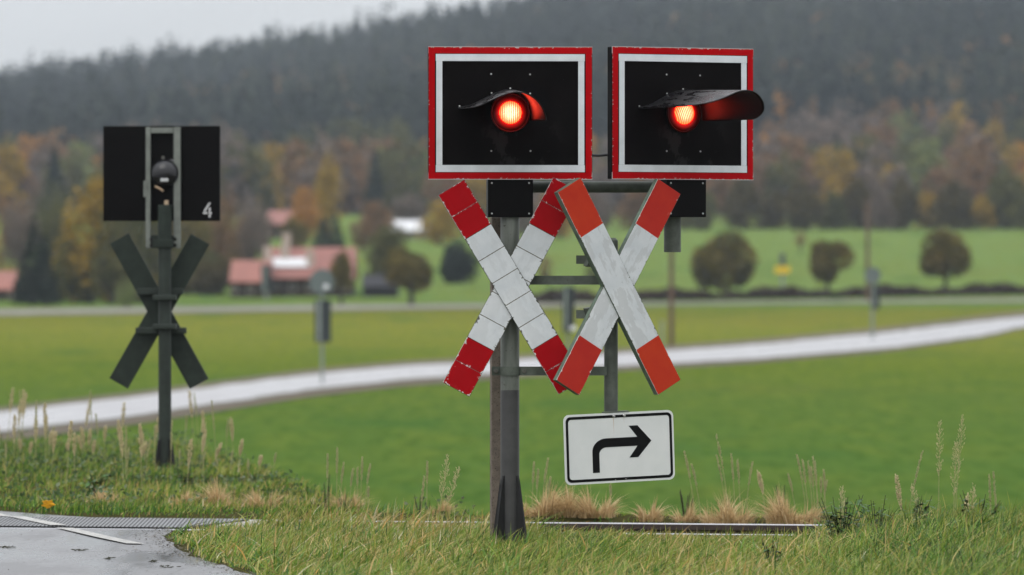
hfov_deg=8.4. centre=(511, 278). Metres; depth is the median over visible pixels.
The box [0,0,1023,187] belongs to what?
forest
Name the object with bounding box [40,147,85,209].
autumn tree
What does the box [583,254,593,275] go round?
round bush
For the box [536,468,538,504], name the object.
grass stalk
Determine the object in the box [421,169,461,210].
autumn tree
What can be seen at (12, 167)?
autumn tree
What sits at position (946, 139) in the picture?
autumn tree
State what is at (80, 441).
grass stalk
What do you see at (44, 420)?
grass stalk
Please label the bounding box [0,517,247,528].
rubber crossing
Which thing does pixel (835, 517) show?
nettle
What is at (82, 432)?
grass stalk
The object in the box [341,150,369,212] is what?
autumn tree
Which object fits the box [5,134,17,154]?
autumn tree
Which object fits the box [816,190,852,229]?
line tree
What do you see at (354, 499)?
straw tuft
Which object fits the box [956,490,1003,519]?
nettle
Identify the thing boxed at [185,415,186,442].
grass stalk
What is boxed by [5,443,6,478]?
grass stalk
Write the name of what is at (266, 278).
trackside sign
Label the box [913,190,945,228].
line tree
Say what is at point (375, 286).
house
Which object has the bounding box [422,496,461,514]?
straw tuft
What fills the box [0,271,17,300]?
house
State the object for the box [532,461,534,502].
grass stalk
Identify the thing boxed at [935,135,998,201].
autumn tree
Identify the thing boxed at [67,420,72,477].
grass stalk
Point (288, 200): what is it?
autumn tree
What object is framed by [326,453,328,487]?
grass stalk
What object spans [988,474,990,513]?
grass stalk
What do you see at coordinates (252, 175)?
autumn tree
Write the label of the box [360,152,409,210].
autumn tree
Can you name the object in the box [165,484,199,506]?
straw tuft
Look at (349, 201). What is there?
autumn tree
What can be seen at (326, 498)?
dead weed
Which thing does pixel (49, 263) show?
spruce
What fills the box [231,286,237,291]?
window
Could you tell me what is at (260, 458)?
grass stalk
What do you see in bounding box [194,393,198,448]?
grass stalk
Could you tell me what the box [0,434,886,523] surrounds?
verge grass
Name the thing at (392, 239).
round tree
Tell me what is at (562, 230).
broad tree
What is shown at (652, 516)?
straw tuft
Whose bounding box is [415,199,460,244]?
broad tree
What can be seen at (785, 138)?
autumn tree
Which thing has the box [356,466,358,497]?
grass stalk
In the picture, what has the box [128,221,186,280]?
broad tree
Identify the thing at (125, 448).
grass stalk
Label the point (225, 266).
broad tree
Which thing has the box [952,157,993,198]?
autumn tree
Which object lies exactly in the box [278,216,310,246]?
broad tree
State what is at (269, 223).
broad tree
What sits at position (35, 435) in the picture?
grass stalk
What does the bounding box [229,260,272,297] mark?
house
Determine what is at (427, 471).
grass stalk
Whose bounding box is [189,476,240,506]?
straw tuft
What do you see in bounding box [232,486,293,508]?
straw tuft
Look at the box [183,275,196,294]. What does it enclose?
broad tree
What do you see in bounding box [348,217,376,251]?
broad tree
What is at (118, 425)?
grass stalk
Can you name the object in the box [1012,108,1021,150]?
slope conifer
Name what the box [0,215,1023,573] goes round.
ground
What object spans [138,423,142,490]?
grass stalk
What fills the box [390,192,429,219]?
broad tree
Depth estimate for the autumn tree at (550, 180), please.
793.62 m
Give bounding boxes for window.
[6,293,11,297]
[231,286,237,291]
[247,286,253,291]
[271,283,279,290]
[288,283,296,290]
[305,283,312,290]
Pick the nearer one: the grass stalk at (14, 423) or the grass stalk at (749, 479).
the grass stalk at (749, 479)
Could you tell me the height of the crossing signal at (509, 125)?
2.484 m
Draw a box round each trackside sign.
[261,264,270,300]
[309,269,334,382]
[562,286,575,349]
[775,253,789,286]
[864,267,880,337]
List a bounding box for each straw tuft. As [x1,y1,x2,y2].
[76,483,118,503]
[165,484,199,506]
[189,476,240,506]
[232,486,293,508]
[318,486,375,511]
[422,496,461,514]
[523,479,607,518]
[542,484,601,517]
[555,485,633,517]
[621,497,674,521]
[666,497,703,522]
[695,486,766,523]
[713,485,829,523]
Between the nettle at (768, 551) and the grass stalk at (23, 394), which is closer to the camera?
the nettle at (768, 551)
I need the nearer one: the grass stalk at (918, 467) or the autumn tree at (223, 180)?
the grass stalk at (918, 467)
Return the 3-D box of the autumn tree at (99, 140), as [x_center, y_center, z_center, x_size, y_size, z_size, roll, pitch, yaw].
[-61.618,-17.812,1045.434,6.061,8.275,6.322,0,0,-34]
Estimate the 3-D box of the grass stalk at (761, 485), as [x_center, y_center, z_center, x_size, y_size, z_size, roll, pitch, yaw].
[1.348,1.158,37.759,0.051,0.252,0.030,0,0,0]
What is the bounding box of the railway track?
[0,520,832,538]
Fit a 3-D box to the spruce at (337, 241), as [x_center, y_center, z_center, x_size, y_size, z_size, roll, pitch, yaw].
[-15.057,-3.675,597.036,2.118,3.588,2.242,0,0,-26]
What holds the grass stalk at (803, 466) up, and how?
on the ground at (866, 427)
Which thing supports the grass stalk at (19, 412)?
on the ground at (866, 427)
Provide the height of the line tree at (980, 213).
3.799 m
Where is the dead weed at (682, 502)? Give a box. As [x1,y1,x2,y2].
[679,489,693,516]
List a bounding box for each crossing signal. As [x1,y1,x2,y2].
[103,126,219,471]
[428,46,763,543]
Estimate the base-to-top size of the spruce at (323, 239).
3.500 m
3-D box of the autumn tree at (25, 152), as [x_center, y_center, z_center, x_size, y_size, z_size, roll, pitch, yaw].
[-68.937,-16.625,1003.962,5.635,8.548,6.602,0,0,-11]
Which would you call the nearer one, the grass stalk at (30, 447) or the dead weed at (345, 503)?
the dead weed at (345, 503)
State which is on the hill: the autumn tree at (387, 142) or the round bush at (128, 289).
the autumn tree at (387, 142)
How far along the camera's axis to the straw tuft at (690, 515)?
37.22 m
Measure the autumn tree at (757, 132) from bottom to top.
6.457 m
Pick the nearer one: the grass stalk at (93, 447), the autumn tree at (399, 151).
the grass stalk at (93, 447)
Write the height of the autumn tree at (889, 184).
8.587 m
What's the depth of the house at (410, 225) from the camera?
649.16 m
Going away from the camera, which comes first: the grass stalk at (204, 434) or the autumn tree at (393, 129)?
the grass stalk at (204, 434)
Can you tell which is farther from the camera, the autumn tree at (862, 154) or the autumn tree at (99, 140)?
the autumn tree at (99, 140)
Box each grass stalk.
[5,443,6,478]
[7,388,13,449]
[12,414,16,463]
[17,399,22,444]
[18,439,21,456]
[19,390,20,438]
[21,389,24,447]
[21,392,26,432]
[28,441,32,462]
[34,415,37,440]
[35,401,36,468]
[43,403,46,466]
[44,416,47,437]
[48,431,51,452]
[51,431,56,470]
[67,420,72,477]
[72,432,76,475]
[77,435,83,458]
[80,426,85,455]
[83,400,90,450]
[87,428,91,457]
[90,390,91,444]
[92,440,95,458]
[95,413,99,464]
[103,426,106,450]
[117,419,120,461]
[119,426,123,480]
[121,402,125,437]
[124,440,126,476]
[125,425,126,462]
[127,446,129,468]
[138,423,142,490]
[138,441,146,469]
[145,438,150,475]
[153,417,157,457]
[153,427,155,446]
[170,420,172,486]
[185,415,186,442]
[187,438,192,488]
[188,391,194,453]
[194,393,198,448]
[200,430,206,468]
[201,410,206,452]
[201,420,205,479]
[211,399,215,454]
[213,443,221,467]
[225,418,228,456]
[229,417,233,461]
[239,439,243,464]
[258,455,262,471]
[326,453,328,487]
[336,448,337,507]
[339,462,344,508]
[348,468,353,511]
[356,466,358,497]
[360,456,362,505]
[364,463,370,508]
[420,475,424,521]
[426,461,428,513]
[437,454,449,525]
[438,467,459,526]
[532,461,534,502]
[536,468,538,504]
[541,457,548,504]
[547,477,551,499]
[609,483,611,502]
[683,451,694,511]
[691,464,700,516]
[716,434,727,501]
[716,455,724,498]
[730,453,734,507]
[737,459,740,511]
[745,462,753,511]
[757,470,765,512]
[787,473,795,509]
[796,454,805,511]
[802,459,807,502]
[807,460,812,512]
[810,466,814,510]
[812,456,818,509]
[814,460,817,518]
[820,477,821,509]
[823,469,825,514]
[838,485,845,517]
[895,474,902,516]
[908,451,923,511]
[910,483,921,512]
[936,421,943,512]
[950,441,959,496]
[955,417,965,510]
[969,483,976,512]
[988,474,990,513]
[993,472,996,506]
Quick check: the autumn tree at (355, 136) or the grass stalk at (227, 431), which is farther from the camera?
the autumn tree at (355, 136)
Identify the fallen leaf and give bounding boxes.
[41,500,54,508]
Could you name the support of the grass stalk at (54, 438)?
on the ground at (866, 427)
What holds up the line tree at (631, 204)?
on the ground at (866, 427)
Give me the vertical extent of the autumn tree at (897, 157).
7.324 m
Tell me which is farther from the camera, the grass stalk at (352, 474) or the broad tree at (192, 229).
the broad tree at (192, 229)
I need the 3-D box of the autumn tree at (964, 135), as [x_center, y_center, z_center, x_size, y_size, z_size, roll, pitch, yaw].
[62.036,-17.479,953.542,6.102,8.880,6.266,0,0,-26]
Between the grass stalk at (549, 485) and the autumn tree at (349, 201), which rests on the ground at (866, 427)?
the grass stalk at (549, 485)
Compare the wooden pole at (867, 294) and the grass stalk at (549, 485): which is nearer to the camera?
the grass stalk at (549, 485)
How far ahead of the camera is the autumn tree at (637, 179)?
791.78 m
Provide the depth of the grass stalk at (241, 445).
44.36 m
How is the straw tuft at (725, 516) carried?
on the ground at (866, 427)
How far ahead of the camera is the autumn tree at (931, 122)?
1011.44 m
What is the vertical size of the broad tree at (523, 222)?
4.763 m
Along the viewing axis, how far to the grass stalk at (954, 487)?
35.91 m
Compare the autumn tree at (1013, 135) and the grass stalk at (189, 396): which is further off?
the autumn tree at (1013, 135)
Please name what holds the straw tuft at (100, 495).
on the ground at (866, 427)
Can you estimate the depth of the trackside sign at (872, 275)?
269.91 m
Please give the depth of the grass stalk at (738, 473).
37.98 m
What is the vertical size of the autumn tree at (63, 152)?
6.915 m
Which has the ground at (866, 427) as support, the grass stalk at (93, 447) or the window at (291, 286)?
the grass stalk at (93, 447)
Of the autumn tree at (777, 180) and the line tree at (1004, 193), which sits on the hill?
the autumn tree at (777, 180)
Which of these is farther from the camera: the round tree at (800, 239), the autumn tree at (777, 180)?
the autumn tree at (777, 180)
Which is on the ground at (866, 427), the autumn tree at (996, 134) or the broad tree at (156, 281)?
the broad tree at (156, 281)
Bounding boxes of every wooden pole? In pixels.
[669,252,673,345]
[863,200,871,300]
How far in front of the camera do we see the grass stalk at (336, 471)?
38.34 m
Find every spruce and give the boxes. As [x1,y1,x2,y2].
[9,214,57,305]
[21,234,66,304]
[311,215,332,246]
[326,215,345,246]
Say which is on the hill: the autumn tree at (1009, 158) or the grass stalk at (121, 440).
the autumn tree at (1009, 158)
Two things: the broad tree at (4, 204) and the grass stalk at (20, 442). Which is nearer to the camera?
the grass stalk at (20, 442)
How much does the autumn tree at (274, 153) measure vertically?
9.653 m
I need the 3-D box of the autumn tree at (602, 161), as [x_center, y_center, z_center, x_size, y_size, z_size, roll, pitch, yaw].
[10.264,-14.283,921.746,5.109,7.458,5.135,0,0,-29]
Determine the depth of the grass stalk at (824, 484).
37.42 m
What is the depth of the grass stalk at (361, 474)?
38.31 m
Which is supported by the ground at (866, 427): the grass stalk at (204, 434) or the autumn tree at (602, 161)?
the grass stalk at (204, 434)
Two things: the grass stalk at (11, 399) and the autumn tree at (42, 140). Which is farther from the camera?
the autumn tree at (42, 140)
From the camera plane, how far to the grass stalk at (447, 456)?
34.81 m
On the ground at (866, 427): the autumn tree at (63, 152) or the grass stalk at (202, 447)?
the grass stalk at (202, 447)
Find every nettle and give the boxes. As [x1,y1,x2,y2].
[762,538,783,562]
[816,496,868,537]
[852,495,893,528]
[899,496,935,523]
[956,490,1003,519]
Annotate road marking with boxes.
[0,513,143,543]
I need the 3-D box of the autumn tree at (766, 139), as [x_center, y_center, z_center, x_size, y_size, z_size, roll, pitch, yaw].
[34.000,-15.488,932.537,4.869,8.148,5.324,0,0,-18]
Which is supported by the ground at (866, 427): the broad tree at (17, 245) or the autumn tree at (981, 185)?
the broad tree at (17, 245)
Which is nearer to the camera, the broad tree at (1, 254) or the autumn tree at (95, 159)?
the broad tree at (1, 254)
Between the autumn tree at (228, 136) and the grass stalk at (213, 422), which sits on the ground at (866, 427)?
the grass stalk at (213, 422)
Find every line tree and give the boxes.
[589,193,613,227]
[612,180,646,229]
[681,190,719,229]
[719,180,766,229]
[756,190,789,228]
[779,180,826,229]
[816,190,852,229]
[839,176,876,228]
[861,184,898,229]
[884,175,925,229]
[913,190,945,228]
[924,180,976,229]
[963,194,996,229]
[985,168,1023,228]
[1008,190,1023,229]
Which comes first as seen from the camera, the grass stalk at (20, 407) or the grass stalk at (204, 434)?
the grass stalk at (204, 434)
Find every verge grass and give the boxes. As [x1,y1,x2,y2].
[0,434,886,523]
[163,495,1023,574]
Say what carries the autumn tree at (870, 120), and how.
on the hill
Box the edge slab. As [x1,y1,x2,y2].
[216,520,327,528]
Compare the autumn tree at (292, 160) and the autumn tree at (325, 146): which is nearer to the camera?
the autumn tree at (325, 146)
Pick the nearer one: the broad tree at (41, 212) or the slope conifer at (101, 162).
the broad tree at (41, 212)
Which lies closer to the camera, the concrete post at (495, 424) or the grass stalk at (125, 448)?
the concrete post at (495, 424)
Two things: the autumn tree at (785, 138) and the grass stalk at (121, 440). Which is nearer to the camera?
the grass stalk at (121, 440)
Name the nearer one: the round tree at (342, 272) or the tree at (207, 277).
the round tree at (342, 272)
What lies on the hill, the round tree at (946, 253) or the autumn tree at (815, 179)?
the autumn tree at (815, 179)
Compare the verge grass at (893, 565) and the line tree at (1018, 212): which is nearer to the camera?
the verge grass at (893, 565)
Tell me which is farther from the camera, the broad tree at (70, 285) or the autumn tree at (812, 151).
the autumn tree at (812, 151)
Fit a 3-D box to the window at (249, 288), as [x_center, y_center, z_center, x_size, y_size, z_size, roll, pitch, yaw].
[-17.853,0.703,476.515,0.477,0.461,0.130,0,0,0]
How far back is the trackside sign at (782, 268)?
477.98 m
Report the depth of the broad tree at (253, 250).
550.19 m
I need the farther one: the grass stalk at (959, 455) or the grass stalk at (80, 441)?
the grass stalk at (80, 441)
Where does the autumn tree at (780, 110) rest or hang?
on the hill
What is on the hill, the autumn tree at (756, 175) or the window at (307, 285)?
the autumn tree at (756, 175)
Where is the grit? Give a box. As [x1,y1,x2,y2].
[8,528,256,574]
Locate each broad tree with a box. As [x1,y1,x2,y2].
[0,193,34,248]
[0,197,40,272]
[0,224,6,270]
[0,264,17,270]
[30,180,73,246]
[37,198,71,268]
[48,238,94,302]
[51,169,123,302]
[63,280,96,302]
[88,201,150,303]
[126,272,157,302]
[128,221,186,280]
[154,221,190,263]
[172,221,215,261]
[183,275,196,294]
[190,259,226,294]
[193,248,223,292]
[198,182,243,262]
[202,220,237,267]
[212,255,230,294]
[231,197,273,259]
[231,220,256,259]
[236,207,272,245]
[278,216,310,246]
[286,185,322,242]
[310,145,345,238]
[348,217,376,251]
[360,200,394,235]
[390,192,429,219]
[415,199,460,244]
[519,193,541,233]
[536,193,573,238]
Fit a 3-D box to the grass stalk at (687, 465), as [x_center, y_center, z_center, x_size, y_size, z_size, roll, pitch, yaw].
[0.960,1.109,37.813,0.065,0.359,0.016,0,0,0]
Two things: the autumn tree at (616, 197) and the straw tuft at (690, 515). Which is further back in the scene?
the autumn tree at (616, 197)
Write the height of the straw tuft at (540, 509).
0.252 m
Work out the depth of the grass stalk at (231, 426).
46.40 m
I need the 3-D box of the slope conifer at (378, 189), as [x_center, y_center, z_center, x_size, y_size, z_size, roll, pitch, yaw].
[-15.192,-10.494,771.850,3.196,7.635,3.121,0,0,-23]
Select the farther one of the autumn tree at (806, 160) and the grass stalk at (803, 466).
the autumn tree at (806, 160)
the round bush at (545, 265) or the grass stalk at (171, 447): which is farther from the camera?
the round bush at (545, 265)
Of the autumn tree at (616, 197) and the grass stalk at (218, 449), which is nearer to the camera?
the grass stalk at (218, 449)
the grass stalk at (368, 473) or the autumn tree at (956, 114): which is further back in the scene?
the autumn tree at (956, 114)
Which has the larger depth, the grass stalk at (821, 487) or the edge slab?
the grass stalk at (821, 487)
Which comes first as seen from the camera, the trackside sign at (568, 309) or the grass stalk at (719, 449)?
the grass stalk at (719, 449)
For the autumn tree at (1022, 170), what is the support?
on the hill
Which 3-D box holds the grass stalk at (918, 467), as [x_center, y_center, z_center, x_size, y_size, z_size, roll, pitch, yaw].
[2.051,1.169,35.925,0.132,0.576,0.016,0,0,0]
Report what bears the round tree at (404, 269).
on the ground at (866, 427)
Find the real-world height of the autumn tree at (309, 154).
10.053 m
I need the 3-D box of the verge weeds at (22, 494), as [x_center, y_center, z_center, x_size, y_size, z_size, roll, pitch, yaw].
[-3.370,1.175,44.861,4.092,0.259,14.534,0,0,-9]
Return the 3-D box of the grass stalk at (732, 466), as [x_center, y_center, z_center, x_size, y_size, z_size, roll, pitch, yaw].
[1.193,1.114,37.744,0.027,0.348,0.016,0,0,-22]
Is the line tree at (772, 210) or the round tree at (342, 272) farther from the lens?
the line tree at (772, 210)
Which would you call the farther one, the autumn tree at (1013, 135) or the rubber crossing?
the autumn tree at (1013, 135)
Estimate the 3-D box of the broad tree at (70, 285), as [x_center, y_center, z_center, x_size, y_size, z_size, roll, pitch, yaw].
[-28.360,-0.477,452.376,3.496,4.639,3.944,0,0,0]
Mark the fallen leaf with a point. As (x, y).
(47, 504)
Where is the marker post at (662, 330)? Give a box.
[661,320,663,343]
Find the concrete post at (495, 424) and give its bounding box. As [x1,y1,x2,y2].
[490,217,500,542]
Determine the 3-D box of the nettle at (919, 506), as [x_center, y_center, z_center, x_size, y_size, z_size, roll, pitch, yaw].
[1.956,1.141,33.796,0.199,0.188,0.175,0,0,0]
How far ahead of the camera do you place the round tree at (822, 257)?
480.82 m
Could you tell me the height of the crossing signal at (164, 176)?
2.353 m
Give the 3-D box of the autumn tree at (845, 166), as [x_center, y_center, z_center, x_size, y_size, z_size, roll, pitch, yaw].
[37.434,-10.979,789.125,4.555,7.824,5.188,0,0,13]
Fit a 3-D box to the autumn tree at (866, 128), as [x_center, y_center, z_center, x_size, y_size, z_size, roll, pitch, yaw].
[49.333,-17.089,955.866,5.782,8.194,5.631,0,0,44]
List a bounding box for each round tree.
[328,248,355,303]
[363,223,409,274]
[380,246,433,304]
[689,230,759,293]
[793,229,806,253]
[808,238,855,289]
[917,227,972,286]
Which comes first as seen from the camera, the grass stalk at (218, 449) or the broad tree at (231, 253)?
the grass stalk at (218, 449)
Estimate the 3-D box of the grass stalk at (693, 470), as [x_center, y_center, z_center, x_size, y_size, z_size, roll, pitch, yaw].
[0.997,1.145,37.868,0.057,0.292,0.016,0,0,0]
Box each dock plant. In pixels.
[79,469,111,495]
[173,470,198,488]
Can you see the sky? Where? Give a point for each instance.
(79, 28)
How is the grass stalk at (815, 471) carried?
on the ground at (866, 427)
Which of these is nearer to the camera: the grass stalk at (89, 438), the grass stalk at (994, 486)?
the grass stalk at (994, 486)
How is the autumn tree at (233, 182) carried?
on the hill
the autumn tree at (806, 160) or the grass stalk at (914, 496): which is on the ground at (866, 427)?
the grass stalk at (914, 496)
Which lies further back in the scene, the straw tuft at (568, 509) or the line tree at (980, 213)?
the line tree at (980, 213)
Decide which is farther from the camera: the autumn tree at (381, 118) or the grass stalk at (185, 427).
the autumn tree at (381, 118)
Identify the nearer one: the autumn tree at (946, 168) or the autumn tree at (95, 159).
the autumn tree at (946, 168)
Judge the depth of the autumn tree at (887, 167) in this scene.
791.14 m
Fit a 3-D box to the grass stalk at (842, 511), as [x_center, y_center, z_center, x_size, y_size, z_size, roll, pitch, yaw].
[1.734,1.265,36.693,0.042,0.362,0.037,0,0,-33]
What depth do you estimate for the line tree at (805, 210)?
683.14 m
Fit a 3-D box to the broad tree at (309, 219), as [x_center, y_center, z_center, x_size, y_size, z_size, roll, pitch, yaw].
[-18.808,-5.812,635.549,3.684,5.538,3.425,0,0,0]
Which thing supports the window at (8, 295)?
in the house at (7, 280)
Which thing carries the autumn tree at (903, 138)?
on the hill
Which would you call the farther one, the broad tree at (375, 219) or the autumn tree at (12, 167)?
the autumn tree at (12, 167)
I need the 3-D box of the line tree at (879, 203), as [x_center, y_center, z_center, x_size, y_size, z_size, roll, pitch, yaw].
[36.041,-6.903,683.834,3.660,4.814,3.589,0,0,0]
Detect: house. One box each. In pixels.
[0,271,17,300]
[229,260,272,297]
[263,233,357,296]
[267,211,294,238]
[362,275,399,296]
[389,220,428,238]
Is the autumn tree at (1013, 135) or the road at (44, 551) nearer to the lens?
the road at (44, 551)
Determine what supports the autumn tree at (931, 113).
on the hill
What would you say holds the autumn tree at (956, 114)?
on the hill
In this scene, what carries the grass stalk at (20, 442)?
on the ground at (866, 427)
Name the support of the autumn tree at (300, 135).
on the hill
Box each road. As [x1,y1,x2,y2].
[0,298,1023,314]
[0,511,251,574]
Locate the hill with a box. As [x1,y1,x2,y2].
[12,42,1013,214]
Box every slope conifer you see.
[14,152,22,192]
[39,150,63,210]
[43,145,70,213]
[97,151,102,172]
[273,158,293,210]
[363,149,389,212]
[829,131,839,167]
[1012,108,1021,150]
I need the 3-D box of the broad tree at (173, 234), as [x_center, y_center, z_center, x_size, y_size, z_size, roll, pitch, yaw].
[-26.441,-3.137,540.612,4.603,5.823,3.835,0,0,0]
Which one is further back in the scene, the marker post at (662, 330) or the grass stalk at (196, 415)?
the marker post at (662, 330)
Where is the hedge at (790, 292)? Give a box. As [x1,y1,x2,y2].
[533,282,1023,302]
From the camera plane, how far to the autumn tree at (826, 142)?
934.00 m
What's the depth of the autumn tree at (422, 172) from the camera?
826.13 m
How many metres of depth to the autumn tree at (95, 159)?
909.48 m
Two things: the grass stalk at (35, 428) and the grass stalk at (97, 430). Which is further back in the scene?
the grass stalk at (97, 430)
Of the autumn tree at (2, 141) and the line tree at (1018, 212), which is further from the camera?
the autumn tree at (2, 141)
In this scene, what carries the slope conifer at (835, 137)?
on the hill
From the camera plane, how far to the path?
204.36 m
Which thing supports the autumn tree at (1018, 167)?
on the hill
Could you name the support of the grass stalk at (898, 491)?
on the ground at (866, 427)
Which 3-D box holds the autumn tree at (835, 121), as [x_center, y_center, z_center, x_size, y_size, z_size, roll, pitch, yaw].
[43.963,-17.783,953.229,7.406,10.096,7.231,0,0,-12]
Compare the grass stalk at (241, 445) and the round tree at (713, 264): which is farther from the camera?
the round tree at (713, 264)
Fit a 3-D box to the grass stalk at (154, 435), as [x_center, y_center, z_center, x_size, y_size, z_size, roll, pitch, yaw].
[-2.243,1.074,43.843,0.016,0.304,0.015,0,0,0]
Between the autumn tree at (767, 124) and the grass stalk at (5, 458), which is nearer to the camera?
the grass stalk at (5, 458)
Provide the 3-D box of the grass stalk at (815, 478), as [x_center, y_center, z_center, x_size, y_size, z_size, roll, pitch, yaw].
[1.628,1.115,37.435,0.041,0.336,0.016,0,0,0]
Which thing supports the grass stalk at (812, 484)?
on the ground at (866, 427)
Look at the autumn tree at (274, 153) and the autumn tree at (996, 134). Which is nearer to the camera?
the autumn tree at (274, 153)
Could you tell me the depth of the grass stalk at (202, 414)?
48.44 m
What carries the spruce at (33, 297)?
on the ground at (866, 427)
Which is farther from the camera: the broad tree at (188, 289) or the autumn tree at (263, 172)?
the autumn tree at (263, 172)
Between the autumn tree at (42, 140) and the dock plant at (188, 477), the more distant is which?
the autumn tree at (42, 140)
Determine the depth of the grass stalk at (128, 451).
43.68 m
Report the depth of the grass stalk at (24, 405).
48.53 m
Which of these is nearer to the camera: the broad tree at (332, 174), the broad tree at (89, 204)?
the broad tree at (89, 204)
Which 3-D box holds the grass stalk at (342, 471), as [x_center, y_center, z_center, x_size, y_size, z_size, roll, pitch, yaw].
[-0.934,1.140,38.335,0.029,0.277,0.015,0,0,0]
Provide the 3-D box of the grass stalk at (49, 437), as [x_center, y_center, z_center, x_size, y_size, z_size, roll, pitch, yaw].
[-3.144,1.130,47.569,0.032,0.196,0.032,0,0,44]
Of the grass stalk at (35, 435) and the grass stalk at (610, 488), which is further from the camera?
the grass stalk at (35, 435)
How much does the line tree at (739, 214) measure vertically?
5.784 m
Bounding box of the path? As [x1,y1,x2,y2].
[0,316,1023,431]
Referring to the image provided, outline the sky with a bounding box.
[0,0,524,77]
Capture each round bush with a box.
[113,279,139,306]
[436,238,481,283]
[536,255,554,275]
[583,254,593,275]
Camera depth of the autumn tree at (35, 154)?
880.55 m
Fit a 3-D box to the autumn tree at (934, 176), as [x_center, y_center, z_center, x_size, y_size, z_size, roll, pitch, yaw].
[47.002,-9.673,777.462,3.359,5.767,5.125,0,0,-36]
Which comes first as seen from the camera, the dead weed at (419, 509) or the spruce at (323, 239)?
the dead weed at (419, 509)
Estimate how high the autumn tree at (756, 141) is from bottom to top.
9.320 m
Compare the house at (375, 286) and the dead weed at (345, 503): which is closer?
the dead weed at (345, 503)
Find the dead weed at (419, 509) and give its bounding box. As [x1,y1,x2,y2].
[414,494,422,513]
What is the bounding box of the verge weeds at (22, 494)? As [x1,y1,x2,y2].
[0,426,474,515]
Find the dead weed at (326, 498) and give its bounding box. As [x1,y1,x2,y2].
[322,473,330,506]
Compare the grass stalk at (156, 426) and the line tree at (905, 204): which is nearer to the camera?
the grass stalk at (156, 426)
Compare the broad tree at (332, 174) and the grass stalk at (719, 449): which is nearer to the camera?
the grass stalk at (719, 449)
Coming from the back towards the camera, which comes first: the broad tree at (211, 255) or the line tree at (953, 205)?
the line tree at (953, 205)
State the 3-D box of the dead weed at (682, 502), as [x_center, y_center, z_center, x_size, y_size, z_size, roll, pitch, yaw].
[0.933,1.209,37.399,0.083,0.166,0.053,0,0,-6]
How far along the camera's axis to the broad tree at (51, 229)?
549.93 m
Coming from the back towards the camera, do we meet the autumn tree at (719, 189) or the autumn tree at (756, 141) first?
the autumn tree at (756, 141)
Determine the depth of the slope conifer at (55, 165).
774.51 m
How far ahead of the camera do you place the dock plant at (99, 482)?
40.97 m
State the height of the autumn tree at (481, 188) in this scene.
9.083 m
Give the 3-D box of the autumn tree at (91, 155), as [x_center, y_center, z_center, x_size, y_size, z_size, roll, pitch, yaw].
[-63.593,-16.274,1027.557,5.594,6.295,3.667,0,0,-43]
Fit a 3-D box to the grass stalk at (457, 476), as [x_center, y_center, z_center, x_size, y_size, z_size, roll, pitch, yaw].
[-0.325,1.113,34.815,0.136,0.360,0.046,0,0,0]
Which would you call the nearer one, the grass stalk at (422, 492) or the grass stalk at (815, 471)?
the grass stalk at (422, 492)
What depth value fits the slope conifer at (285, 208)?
863.09 m
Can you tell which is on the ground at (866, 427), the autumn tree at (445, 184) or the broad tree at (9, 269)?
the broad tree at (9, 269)
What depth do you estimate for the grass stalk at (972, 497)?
35.84 m
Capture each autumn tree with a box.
[0,138,14,152]
[0,141,28,208]
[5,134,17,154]
[13,134,48,187]
[22,146,68,212]
[30,130,78,160]
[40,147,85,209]
[58,148,83,165]
[60,141,99,208]
[75,148,94,174]
[89,132,102,160]
[92,154,102,169]
[93,164,102,192]
[213,121,247,164]
[220,132,254,212]
[220,167,225,199]
[222,131,278,213]
[241,154,261,199]
[246,141,287,199]
[254,141,297,210]
[276,138,338,211]
[280,132,314,172]
[282,165,320,213]
[290,135,336,208]
[291,133,355,213]
[318,136,372,213]
[319,118,357,155]
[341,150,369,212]
[347,117,385,155]
[357,136,405,187]
[359,148,395,199]
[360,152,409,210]
[364,129,422,201]
[367,115,411,146]
[376,121,417,164]
[404,147,444,212]
[410,143,427,169]
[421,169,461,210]
[466,180,485,207]
[535,180,572,202]
[588,152,609,201]
[592,133,597,157]
[592,134,609,197]
[592,138,607,164]
[592,147,606,174]
[601,165,653,209]
[623,179,650,180]
[706,180,736,214]
[707,180,728,197]
[725,155,768,202]
[752,137,804,207]
[753,133,772,157]
[753,134,770,203]
[754,116,784,133]
[757,130,803,170]
[758,149,806,202]
[759,120,779,142]
[761,137,813,208]
[767,90,794,129]
[796,154,836,199]
[803,144,824,192]
[804,116,850,185]
[806,112,851,167]
[809,144,843,204]
[821,147,860,197]
[830,147,862,173]
[832,133,885,180]
[847,120,901,172]
[851,141,913,196]
[853,124,890,162]
[859,113,897,160]
[861,96,904,136]
[867,157,900,200]
[879,144,913,193]
[887,108,925,159]
[889,141,932,201]
[900,99,935,132]
[906,137,950,200]
[914,117,959,166]
[916,166,949,198]
[918,99,958,145]
[927,151,957,194]
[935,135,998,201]
[938,100,983,152]
[950,129,1006,197]
[951,118,981,154]
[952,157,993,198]
[982,118,1012,161]
[998,141,1022,188]
[1002,118,1023,153]
[1011,140,1023,177]
[1020,144,1023,188]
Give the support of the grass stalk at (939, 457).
on the ground at (866, 427)
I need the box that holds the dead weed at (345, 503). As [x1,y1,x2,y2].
[339,498,351,511]
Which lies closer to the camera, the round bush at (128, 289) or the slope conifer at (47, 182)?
the round bush at (128, 289)
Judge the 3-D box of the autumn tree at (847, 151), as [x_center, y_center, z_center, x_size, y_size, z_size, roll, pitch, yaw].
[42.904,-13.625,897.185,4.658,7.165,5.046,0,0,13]
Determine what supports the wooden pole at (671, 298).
on the ground at (866, 427)
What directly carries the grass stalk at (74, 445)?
on the ground at (866, 427)

